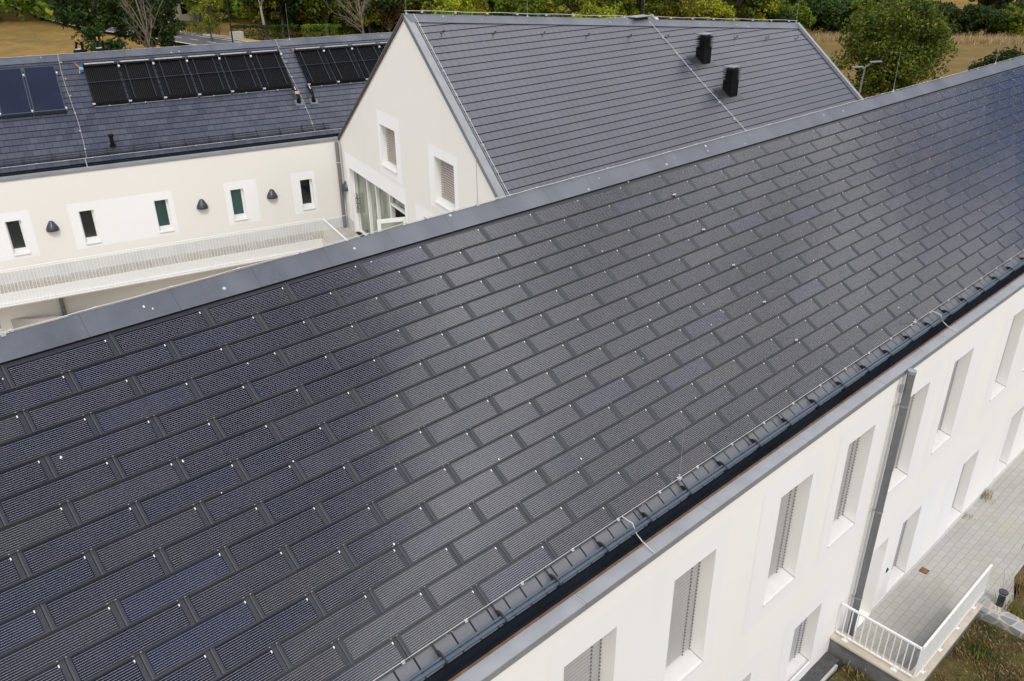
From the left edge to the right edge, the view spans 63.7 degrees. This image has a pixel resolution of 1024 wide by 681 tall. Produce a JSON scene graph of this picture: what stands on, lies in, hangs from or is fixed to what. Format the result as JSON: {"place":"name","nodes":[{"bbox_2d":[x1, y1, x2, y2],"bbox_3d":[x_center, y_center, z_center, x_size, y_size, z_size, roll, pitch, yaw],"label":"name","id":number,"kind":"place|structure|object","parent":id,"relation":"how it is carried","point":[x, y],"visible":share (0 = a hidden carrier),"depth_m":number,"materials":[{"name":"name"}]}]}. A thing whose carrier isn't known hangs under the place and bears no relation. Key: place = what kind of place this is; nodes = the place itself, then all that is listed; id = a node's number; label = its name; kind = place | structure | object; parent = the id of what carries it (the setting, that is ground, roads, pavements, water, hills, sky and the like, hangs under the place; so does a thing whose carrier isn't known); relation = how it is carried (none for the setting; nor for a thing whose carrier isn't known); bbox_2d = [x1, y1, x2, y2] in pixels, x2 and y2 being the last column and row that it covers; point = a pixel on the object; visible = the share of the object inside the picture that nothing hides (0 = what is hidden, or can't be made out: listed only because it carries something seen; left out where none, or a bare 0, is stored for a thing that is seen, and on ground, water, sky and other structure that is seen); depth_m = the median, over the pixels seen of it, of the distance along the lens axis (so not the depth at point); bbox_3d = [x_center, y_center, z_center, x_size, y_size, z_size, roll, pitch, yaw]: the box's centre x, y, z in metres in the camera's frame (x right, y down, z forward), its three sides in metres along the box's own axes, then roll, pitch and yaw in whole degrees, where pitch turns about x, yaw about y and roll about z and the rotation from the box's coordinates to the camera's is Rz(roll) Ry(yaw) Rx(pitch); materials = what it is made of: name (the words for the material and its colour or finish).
{"place":"outdoors","nodes":[
{"label":"outdoors","id":0,"kind":"place"},
{"bbox_2d":[11,3,259,44],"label":"road","id":1,"kind":"structure","parent":0,"point":[193,39],"depth_m":106.83,"materials":[{"name":"asphalt"}]},
{"bbox_2d":[0,0,1023,679],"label":"ground","id":2,"kind":"structure","parent":0,"point":[32,36],"depth_m":120.52,"materials":[{"name":"plant"}]},
{"bbox_2d":[41,0,132,51],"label":"pine tree","id":3,"kind":"object","parent":2,"relation":"on","point":[77,13],"visible":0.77,"depth_m":88.27,"materials":[{"name":"green plant"}]},
{"bbox_2d":[80,22,129,51],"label":"broadleaf tree","id":4,"kind":"object","parent":2,"relation":"on","point":[88,32],"visible":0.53,"depth_m":80.00,"materials":[{"name":"green plant"}]},
{"bbox_2d":[117,0,162,47],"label":"bare tree","id":5,"kind":"object","parent":2,"relation":"on","point":[144,30],"visible":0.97,"depth_m":81.18,"materials":[{"name":"grey plant"}]},
{"bbox_2d":[105,0,187,47],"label":"pine tree","id":6,"kind":"object","parent":2,"relation":"on","point":[167,8],"visible":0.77,"depth_m":88.59,"materials":[{"name":"green plant"}]},
{"bbox_2d":[181,0,209,31],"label":"young tree","id":7,"kind":"object","parent":2,"relation":"on","point":[188,3],"visible":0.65,"depth_m":115.30,"materials":[{"name":"green plant"}]},
{"bbox_2d":[0,0,392,30],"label":"woodland","id":8,"kind":"object","parent":2,"relation":"on","point":[39,7],"visible":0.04,"depth_m":135.39,"materials":[{"name":"green plant"}]},
{"bbox_2d":[172,20,221,35],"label":"hedge","id":9,"kind":"object","parent":2,"relation":"on","point":[196,24],"visible":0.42,"depth_m":111.88,"materials":[{"name":"green plant"}]},
{"bbox_2d":[168,4,228,22],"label":"distant house","id":10,"kind":"structure","parent":2,"relation":"on","point":[184,14],"depth_m":136.08,"materials":[{"name":"beige"}]},
{"bbox_2d":[191,0,227,40],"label":"young tree","id":11,"kind":"object","parent":2,"relation":"on","point":[209,21],"visible":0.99,"depth_m":102.52,"materials":[{"name":"green plant"}]},
{"bbox_2d":[184,31,243,41],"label":"garden wall","id":12,"kind":"structure","parent":2,"relation":"on","point":[237,34],"depth_m":107.58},
{"bbox_2d":[240,0,283,36],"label":"broadleaf tree","id":13,"kind":"object","parent":2,"relation":"on","point":[252,11],"visible":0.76,"depth_m":110.26,"materials":[{"name":"green plant"}]},
{"bbox_2d":[231,24,299,40],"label":"hedge","id":14,"kind":"object","parent":2,"relation":"on","point":[271,26],"visible":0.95,"depth_m":108.08,"materials":[{"name":"green plant"}]},
{"bbox_2d":[239,0,303,35],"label":"broadleaf tree","id":15,"kind":"object","parent":2,"relation":"on","point":[292,8],"visible":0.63,"depth_m":110.27,"materials":[{"name":"green plant"}]},
{"bbox_2d":[266,4,306,32],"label":"round shrub","id":16,"kind":"object","parent":2,"relation":"on","point":[299,22],"visible":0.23,"depth_m":114.07,"materials":[{"name":"green plant"}]},
{"bbox_2d":[296,0,319,35],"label":"broadleaf tree","id":17,"kind":"object","parent":2,"relation":"on","point":[304,18],"visible":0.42,"depth_m":111.84,"materials":[{"name":"green plant"}]},
{"bbox_2d":[300,23,340,37],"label":"hedge","id":18,"kind":"object","parent":2,"relation":"on","point":[323,26],"visible":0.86,"depth_m":107.64,"materials":[{"name":"green plant"}]},
{"bbox_2d":[298,0,350,35],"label":"broadleaf tree","id":19,"kind":"object","parent":2,"relation":"on","point":[311,5],"visible":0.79,"depth_m":111.10,"materials":[{"name":"green plant"}]},
{"bbox_2d":[0,0,657,332],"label":"side wing","id":20,"kind":"structure","parent":2,"relation":"on","point":[86,175],"depth_m":34.99,"materials":[{"name":"paint"}]},
{"bbox_2d":[0,68,33,118],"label":"flat collector","id":21,"kind":"object","parent":20,"relation":"on","point":[14,101],"visible":1,"depth_m":33.51,"materials":[{"name":"glass"}]},
{"bbox_2d":[5,220,30,255],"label":"window","id":22,"kind":"structure","parent":20,"relation":"in","point":[15,230],"depth_m":32.59,"materials":[{"name":"black glass"}]},
{"bbox_2d":[23,65,67,115],"bbox_3d":[-19.329,-10.377,34.161,1.230,1.632,2.185,-14,30,-26],"label":"flat collector","id":23,"kind":"object","parent":20,"relation":"on","point":[44,90],"visible":1,"depth_m":34.05,"materials":[{"name":"glass"}]},
{"bbox_2d":[79,210,101,244],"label":"window","id":24,"kind":"structure","parent":20,"relation":"in","point":[88,221],"depth_m":33.73,"materials":[{"name":"black glass"}]},
{"bbox_2d":[82,61,127,106],"bbox_3d":[-17.304,-10.949,35.152,1.480,1.531,1.992,-14,30,-26],"label":"tube collector","id":25,"kind":"object","parent":20,"relation":"on","point":[105,83],"visible":1,"depth_m":35.14,"materials":[{"name":"glass"}]},
{"bbox_2d":[118,59,163,103],"bbox_3d":[-16.066,-11.266,35.767,1.480,1.531,1.992,-14,30,-26],"label":"tube collector","id":26,"kind":"object","parent":20,"relation":"on","point":[140,80],"visible":1,"depth_m":35.75,"materials":[{"name":"glass"}]},
{"bbox_2d":[154,199,173,232],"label":"window","id":27,"kind":"structure","parent":20,"relation":"in","point":[161,206],"depth_m":34.96,"materials":[{"name":"green glass"}]},
{"bbox_2d":[153,56,197,100],"bbox_3d":[-14.828,-11.583,36.381,1.480,1.531,1.992,-14,30,-26],"label":"tube collector","id":28,"kind":"object","parent":20,"relation":"on","point":[174,76],"visible":1,"depth_m":36.37,"materials":[{"name":"glass"}]},
{"bbox_2d":[0,226,359,293],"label":"terrace","id":29,"kind":"structure","parent":20,"relation":"attached to","point":[347,232],"depth_m":35.20,"materials":[{"name":"concrete"}]},
{"bbox_2d":[0,218,323,308],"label":"railing","id":30,"kind":"object","parent":29,"relation":"on","point":[61,290],"visible":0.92,"depth_m":34.25,"materials":[{"name":"white metal"}]},
{"bbox_2d":[322,218,347,244],"bbox_3d":[-6.785,-3.474,34.482,0.070,1.475,6.914,-14,30,-26],"label":"railing","id":31,"kind":"object","parent":29,"relation":"on","point":[333,231],"visible":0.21,"depth_m":36.08,"materials":[{"name":"white metal"}]},
{"bbox_2d":[186,54,230,97],"bbox_3d":[-13.590,-11.900,36.996,1.480,1.531,1.992,-14,30,-26],"label":"tube collector","id":32,"kind":"object","parent":20,"relation":"on","point":[208,75],"visible":1,"depth_m":36.98,"materials":[{"name":"glass"}]},
{"bbox_2d":[230,189,247,220],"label":"window","id":33,"kind":"structure","parent":20,"relation":"in","point":[237,197],"depth_m":36.32,"materials":[{"name":"green glass"}]},
{"bbox_2d":[219,52,262,93],"bbox_3d":[-12.352,-12.218,37.610,1.480,1.531,1.992,-14,30,-26],"label":"tube collector","id":34,"kind":"object","parent":20,"relation":"on","point":[240,72],"visible":1,"depth_m":37.59,"materials":[{"name":"glass"}]},
{"bbox_2d":[250,50,292,91],"bbox_3d":[-11.115,-12.535,38.225,1.480,1.531,1.992,-14,30,-26],"label":"tube collector","id":35,"kind":"object","parent":20,"relation":"on","point":[270,66],"visible":1,"depth_m":38.21,"materials":[{"name":"glass"}]},
{"bbox_2d":[300,179,315,210],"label":"window","id":36,"kind":"structure","parent":20,"relation":"in","point":[306,186],"depth_m":37.65,"materials":[{"name":"black glass"}]},
{"bbox_2d":[294,47,336,86],"bbox_3d":[-9.308,-12.998,39.122,1.480,1.531,1.992,-14,30,-26],"label":"tube collector","id":37,"kind":"object","parent":20,"relation":"on","point":[314,65],"visible":1,"depth_m":39.10,"materials":[{"name":"glass"}]},
{"bbox_2d":[323,45,364,84],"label":"tube collector","id":38,"kind":"object","parent":20,"relation":"on","point":[343,63],"visible":1,"depth_m":39.72,"materials":[{"name":"glass"}]},
{"bbox_2d":[351,43,380,79],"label":"tube collector","id":39,"kind":"object","parent":20,"relation":"on","point":[367,55],"visible":0.63,"depth_m":40.43,"materials":[{"name":"glass"}]},
{"bbox_2d":[320,0,352,33],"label":"broadleaf tree","id":40,"kind":"object","parent":2,"relation":"on","point":[335,20],"visible":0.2,"depth_m":112.83,"materials":[{"name":"green plant"}]},
{"bbox_2d":[324,0,371,33],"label":"bare tree","id":41,"kind":"object","parent":2,"relation":"on","point":[360,13],"visible":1,"depth_m":105.47,"materials":[{"name":"grey plant"}]},
{"bbox_2d":[340,12,379,34],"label":"round shrub","id":42,"kind":"object","parent":2,"relation":"on","point":[351,31],"visible":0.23,"depth_m":115.02,"materials":[{"name":"green plant"}]},
{"bbox_2d":[345,0,390,33],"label":"broadleaf tree","id":43,"kind":"object","parent":2,"relation":"on","point":[374,17],"visible":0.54,"depth_m":111.93,"materials":[{"name":"green plant"}]},
{"bbox_2d":[352,0,400,33],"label":"broadleaf tree","id":44,"kind":"object","parent":2,"relation":"on","point":[388,4],"visible":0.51,"depth_m":111.01,"materials":[{"name":"green plant"}]},
{"bbox_2d":[371,0,407,31],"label":"broadleaf tree","id":45,"kind":"object","parent":2,"relation":"on","point":[389,20],"visible":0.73,"depth_m":111.70,"materials":[{"name":"brown plant"}]},
{"bbox_2d":[402,0,434,13],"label":"broadleaf tree","id":46,"kind":"object","parent":2,"relation":"on","point":[412,4],"visible":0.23,"depth_m":110.44,"materials":[{"name":"green plant"}]},
{"bbox_2d":[421,0,457,13],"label":"broadleaf tree","id":47,"kind":"object","parent":2,"relation":"on","point":[425,4],"visible":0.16,"depth_m":108.98,"materials":[{"name":"green plant"}]},
{"bbox_2d":[433,0,478,14],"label":"broadleaf tree","id":48,"kind":"object","parent":2,"relation":"on","point":[454,5],"visible":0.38,"depth_m":107.31,"materials":[{"name":"green plant"}]},
{"bbox_2d":[458,0,492,15],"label":"broadleaf tree","id":49,"kind":"object","parent":2,"relation":"on","point":[481,6],"visible":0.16,"depth_m":108.46,"materials":[{"name":"green plant"}]},
{"bbox_2d":[0,38,1023,680],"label":"long house","id":50,"kind":"structure","parent":2,"relation":"on","point":[426,450],"depth_m":13.26,"materials":[{"name":"tile"}]},
{"bbox_2d":[564,639,601,680],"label":"window","id":51,"kind":"structure","parent":50,"relation":"in","point":[586,667],"depth_m":12.61,"materials":[{"name":"plastic"}]},
{"bbox_2d":[664,562,703,680],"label":"window","id":52,"kind":"structure","parent":50,"relation":"in","point":[680,658],"depth_m":14.55,"materials":[{"name":"white glass"}]},
{"bbox_2d":[763,486,797,606],"bbox_3d":[5.214,3.801,16.033,1.170,2.621,0.390,-23,34,-37],"label":"window","id":53,"kind":"structure","parent":50,"relation":"in","point":[778,576],"depth_m":16.47,"materials":[{"name":"white glass"}]},
{"bbox_2d":[785,618,810,680],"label":"window","id":54,"kind":"structure","parent":50,"relation":"in","point":[797,660],"depth_m":19.29,"materials":[{"name":"white plastic"}]},
{"bbox_2d":[828,438,859,547],"bbox_3d":[7.064,3.031,17.545,1.170,2.621,0.390,-23,34,-37],"label":"window","id":55,"kind":"structure","parent":50,"relation":"in","point":[841,522],"depth_m":18.02,"materials":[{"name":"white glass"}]},
{"bbox_2d":[886,520,906,592],"bbox_3d":[10.328,5.506,22.090,1.140,2.345,0.390,-23,34,-37],"label":"window","id":56,"kind":"structure","parent":50,"relation":"in","point":[896,572],"depth_m":22.62,"materials":[{"name":"white glass"}]},
{"bbox_2d":[887,395,914,494],"bbox_3d":[9.009,2.221,19.135,1.170,2.621,0.390,-23,34,-37],"label":"window","id":57,"kind":"structure","parent":50,"relation":"in","point":[897,474],"depth_m":19.70,"materials":[{"name":"white glass"}]},
{"bbox_2d":[932,360,958,453],"bbox_3d":[10.851,1.454,20.641,1.170,2.621,0.390,-23,34,-37],"label":"window","id":58,"kind":"structure","parent":50,"relation":"in","point":[941,435],"depth_m":21.20,"materials":[{"name":"white glass"}]},
{"bbox_2d":[945,464,964,529],"bbox_3d":[13.135,4.337,24.386,1.160,2.345,0.390,-23,34,-37],"label":"window","id":59,"kind":"structure","parent":50,"relation":"in","point":[954,512],"depth_m":24.95,"materials":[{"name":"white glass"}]},
{"bbox_2d":[989,316,1014,401],"bbox_3d":[13.636,0.295,22.919,1.170,2.621,0.390,-23,34,-37],"label":"window","id":60,"kind":"structure","parent":50,"relation":"in","point":[997,386],"depth_m":23.53,"materials":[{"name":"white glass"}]},
{"bbox_2d":[493,0,555,16],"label":"broadleaf tree","id":61,"kind":"object","parent":2,"relation":"on","point":[510,7],"visible":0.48,"depth_m":106.62,"materials":[{"name":"green plant"}]},
{"bbox_2d":[537,0,590,16],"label":"broadleaf tree","id":62,"kind":"object","parent":2,"relation":"on","point":[574,5],"visible":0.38,"depth_m":108.61,"materials":[{"name":"green plant"}]},
{"bbox_2d":[568,2,610,17],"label":"broadleaf tree","id":63,"kind":"object","parent":2,"relation":"on","point":[587,9],"visible":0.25,"depth_m":107.92,"materials":[{"name":"green plant"}]},
{"bbox_2d":[338,0,863,235],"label":"gable house","id":64,"kind":"structure","parent":2,"relation":"on","point":[513,105],"depth_m":30.25,"materials":[{"name":"tile"}]},
{"bbox_2d":[381,127,396,173],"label":"window","id":65,"kind":"structure","parent":64,"relation":"in","point":[391,150],"depth_m":32.35,"materials":[{"name":"metal"}]},
{"bbox_2d":[377,217,405,231],"bbox_3d":[-4.669,-3.658,32.616,1.154,2.440,0.060,-9,28,-16],"label":"door","id":66,"kind":"structure","parent":64,"relation":"in","point":[390,222],"depth_m":32.12,"materials":[{"name":"white glass"}]},
{"bbox_2d":[435,159,454,211],"bbox_3d":[-2.195,-5.347,28.104,0.350,1.651,1.560,-14,30,-26],"label":"window","id":67,"kind":"structure","parent":64,"relation":"in","point":[447,170],"depth_m":28.39,"materials":[{"name":"metal"}]},
{"bbox_2d":[587,0,617,10],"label":"broadleaf tree","id":68,"kind":"object","parent":2,"relation":"on","point":[604,3],"visible":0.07,"depth_m":119.10,"materials":[{"name":"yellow plant"}]},
{"bbox_2d":[600,1,640,17],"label":"broadleaf tree","id":69,"kind":"object","parent":2,"relation":"on","point":[617,11],"visible":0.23,"depth_m":108.52,"materials":[{"name":"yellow plant"}]},
{"bbox_2d":[618,0,677,19],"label":"broadleaf tree","id":70,"kind":"object","parent":2,"relation":"on","point":[639,5],"visible":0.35,"depth_m":107.23,"materials":[{"name":"green plant"}]},
{"bbox_2d":[656,0,712,19],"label":"broadleaf tree","id":71,"kind":"object","parent":2,"relation":"on","point":[685,4],"visible":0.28,"depth_m":106.68,"materials":[{"name":"green plant"}]},
{"bbox_2d":[682,0,739,20],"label":"broadleaf tree","id":72,"kind":"object","parent":2,"relation":"on","point":[723,12],"visible":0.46,"depth_m":107.14,"materials":[{"name":"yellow plant"}]},
{"bbox_2d":[708,0,769,21],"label":"broadleaf tree","id":73,"kind":"object","parent":2,"relation":"on","point":[748,10],"visible":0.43,"depth_m":121.65,"materials":[{"name":"green plant"}]},
{"bbox_2d":[733,0,784,21],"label":"broadleaf tree","id":74,"kind":"object","parent":2,"relation":"on","point":[771,7],"visible":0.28,"depth_m":129.99,"materials":[{"name":"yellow plant"}]},
{"bbox_2d":[766,11,799,22],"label":"round shrub","id":75,"kind":"object","parent":2,"relation":"on","point":[782,16],"visible":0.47,"depth_m":129.79,"materials":[{"name":"green plant"}]},
{"bbox_2d":[779,0,816,30],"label":"round shrub","id":76,"kind":"object","parent":2,"relation":"on","point":[802,9],"visible":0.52,"depth_m":131.13,"materials":[{"name":"green plant"}]},
{"bbox_2d":[780,0,821,30],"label":"round shrub","id":77,"kind":"object","parent":2,"relation":"on","point":[811,4],"visible":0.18,"depth_m":133.34,"materials":[{"name":"green plant"}]},
{"bbox_2d":[799,651,839,680],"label":"gravel strip","id":78,"kind":"object","parent":2,"relation":"on","point":[821,667],"visible":1,"depth_m":19.73,"materials":[{"name":"gravel"}]},
{"bbox_2d":[820,664,837,680],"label":"kerb","id":79,"kind":"structure","parent":2,"relation":"on","point":[830,674],"depth_m":19.62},
{"bbox_2d":[809,0,849,33],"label":"round shrub","id":80,"kind":"object","parent":2,"relation":"on","point":[826,9],"visible":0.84,"depth_m":132.38,"materials":[{"name":"green plant"}]},
{"bbox_2d":[819,0,862,31],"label":"round shrub","id":81,"kind":"object","parent":2,"relation":"on","point":[848,3],"visible":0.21,"depth_m":133.40,"materials":[{"name":"green plant"}]},
{"bbox_2d":[843,0,882,32],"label":"round shrub","id":82,"kind":"object","parent":2,"relation":"on","point":[854,6],"visible":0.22,"depth_m":131.98,"materials":[{"name":"green plant"}]},
{"bbox_2d":[827,602,982,680],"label":"retaining wall","id":83,"kind":"structure","parent":2,"relation":"on","point":[863,659],"depth_m":19.61,"materials":[{"name":"concrete"}]},
{"bbox_2d":[836,603,922,677],"bbox_3d":[8.493,6.988,19.197,0.140,1.002,1.902,-23,34,-37],"label":"railing","id":84,"kind":"object","parent":83,"relation":"on","point":[894,667],"visible":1,"depth_m":19.14,"materials":[{"name":"white metal"}]},
{"bbox_2d":[915,564,992,676],"bbox_3d":[10.630,6.679,19.778,3.942,1.002,0.140,-23,34,-37],"label":"railing","id":85,"kind":"object","parent":83,"relation":"on","point":[948,626],"visible":1,"depth_m":19.59,"materials":[{"name":"white metal"}]},
{"bbox_2d":[809,30,1023,45],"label":"straw margin","id":86,"kind":"object","parent":2,"relation":"on","point":[981,39],"visible":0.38,"depth_m":127.16,"materials":[{"name":"yellow plant"}]},
{"bbox_2d":[930,0,954,21],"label":"round shrub","id":87,"kind":"object","parent":2,"relation":"on","point":[946,6],"visible":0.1,"depth_m":130.72,"materials":[{"name":"green plant"}]},
{"bbox_2d":[945,1,975,34],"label":"round shrub","id":88,"kind":"object","parent":2,"relation":"on","point":[963,17],"visible":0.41,"depth_m":132.18,"materials":[{"name":"green plant"}]},
{"bbox_2d":[954,2,993,34],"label":"round shrub","id":89,"kind":"object","parent":2,"relation":"on","point":[967,26],"visible":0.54,"depth_m":132.51,"materials":[{"name":"green plant"}]},
{"bbox_2d":[970,5,1009,34],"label":"round shrub","id":90,"kind":"object","parent":2,"relation":"on","point":[993,18],"visible":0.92,"depth_m":131.59,"materials":[{"name":"green plant"}]},
{"bbox_2d":[967,0,1013,10],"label":"broadleaf tree","id":91,"kind":"object","parent":2,"relation":"on","point":[996,3],"visible":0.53,"depth_m":146.29,"materials":[{"name":"green plant"}]},
{"bbox_2d":[977,601,1023,639],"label":"stone wall","id":92,"kind":"structure","parent":2,"relation":"on","point":[995,615],"depth_m":20.71,"materials":[{"name":"stone"}]},
{"bbox_2d":[996,2,1023,35],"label":"round shrub","id":93,"kind":"object","parent":2,"relation":"on","point":[1015,18],"visible":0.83,"depth_m":130.97,"materials":[{"name":"green plant"}]},
{"bbox_2d":[828,664,871,680],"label":"lawn","id":94,"kind":"structure","parent":0,"point":[840,676],"depth_m":19.54,"materials":[{"name":"plant"}]},
{"bbox_2d":[818,35,1023,99],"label":"field","id":95,"kind":"structure","parent":0,"point":[967,53],"depth_m":112.58,"materials":[{"name":"plant"}]},
{"bbox_2d":[831,0,957,98],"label":"broadleaf tree","id":96,"kind":"object","parent":95,"relation":"on","point":[918,29],"visible":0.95,"depth_m":71.98,"materials":[{"name":"green plant"}]},
{"bbox_2d":[967,45,1023,70],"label":"round shrub","id":97,"kind":"object","parent":95,"relation":"on","point":[1011,54],"visible":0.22,"depth_m":72.90,"materials":[{"name":"green plant"}]},
{"bbox_2d":[836,575,1023,680],"bbox_3d":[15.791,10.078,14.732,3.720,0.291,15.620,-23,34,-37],"label":"lawn","id":98,"kind":"structure","parent":0,"point":[947,664],"depth_m":19.65,"materials":[{"name":"plant"}]},
{"bbox_2d":[957,621,1014,674],"bbox_3d":[11.344,7.503,19.865,1.512,0.169,1.493,-12,29,-23],"label":"weed plant","id":99,"kind":"object","parent":98,"relation":"on","point":[982,651],"visible":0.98,"depth_m":19.89,"materials":[{"name":"green plant"}]},
{"bbox_2d":[853,451,1023,670],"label":"path","id":100,"kind":"structure","parent":0,"point":[916,606],"depth_m":23.25,"materials":[{"name":"tile"}]},
{"bbox_2d":[996,588,1008,607],"bbox_3d":[13.049,6.883,21.986,0.236,0.500,0.236,-23,34,-37],"label":"bollard lamp","id":101,"kind":"object","parent":100,"relation":"on","point":[1003,594],"visible":0.96,"depth_m":21.91,"materials":[{"name":"metal"}]},
{"bbox_2d":[1007,588,1023,619],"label":"lawn","id":102,"kind":"structure","parent":0,"point":[1021,600],"depth_m":22.05,"materials":[{"name":"plant"}]},
{"label":"court","id":103,"kind":"structure","parent":0,"visible":0},
{"bbox_2d":[10,316,68,330],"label":"wall","id":104,"kind":"structure","parent":103,"relation":"on","point":[20,322],"depth_m":33.54,"materials":[{"name":"paint"}]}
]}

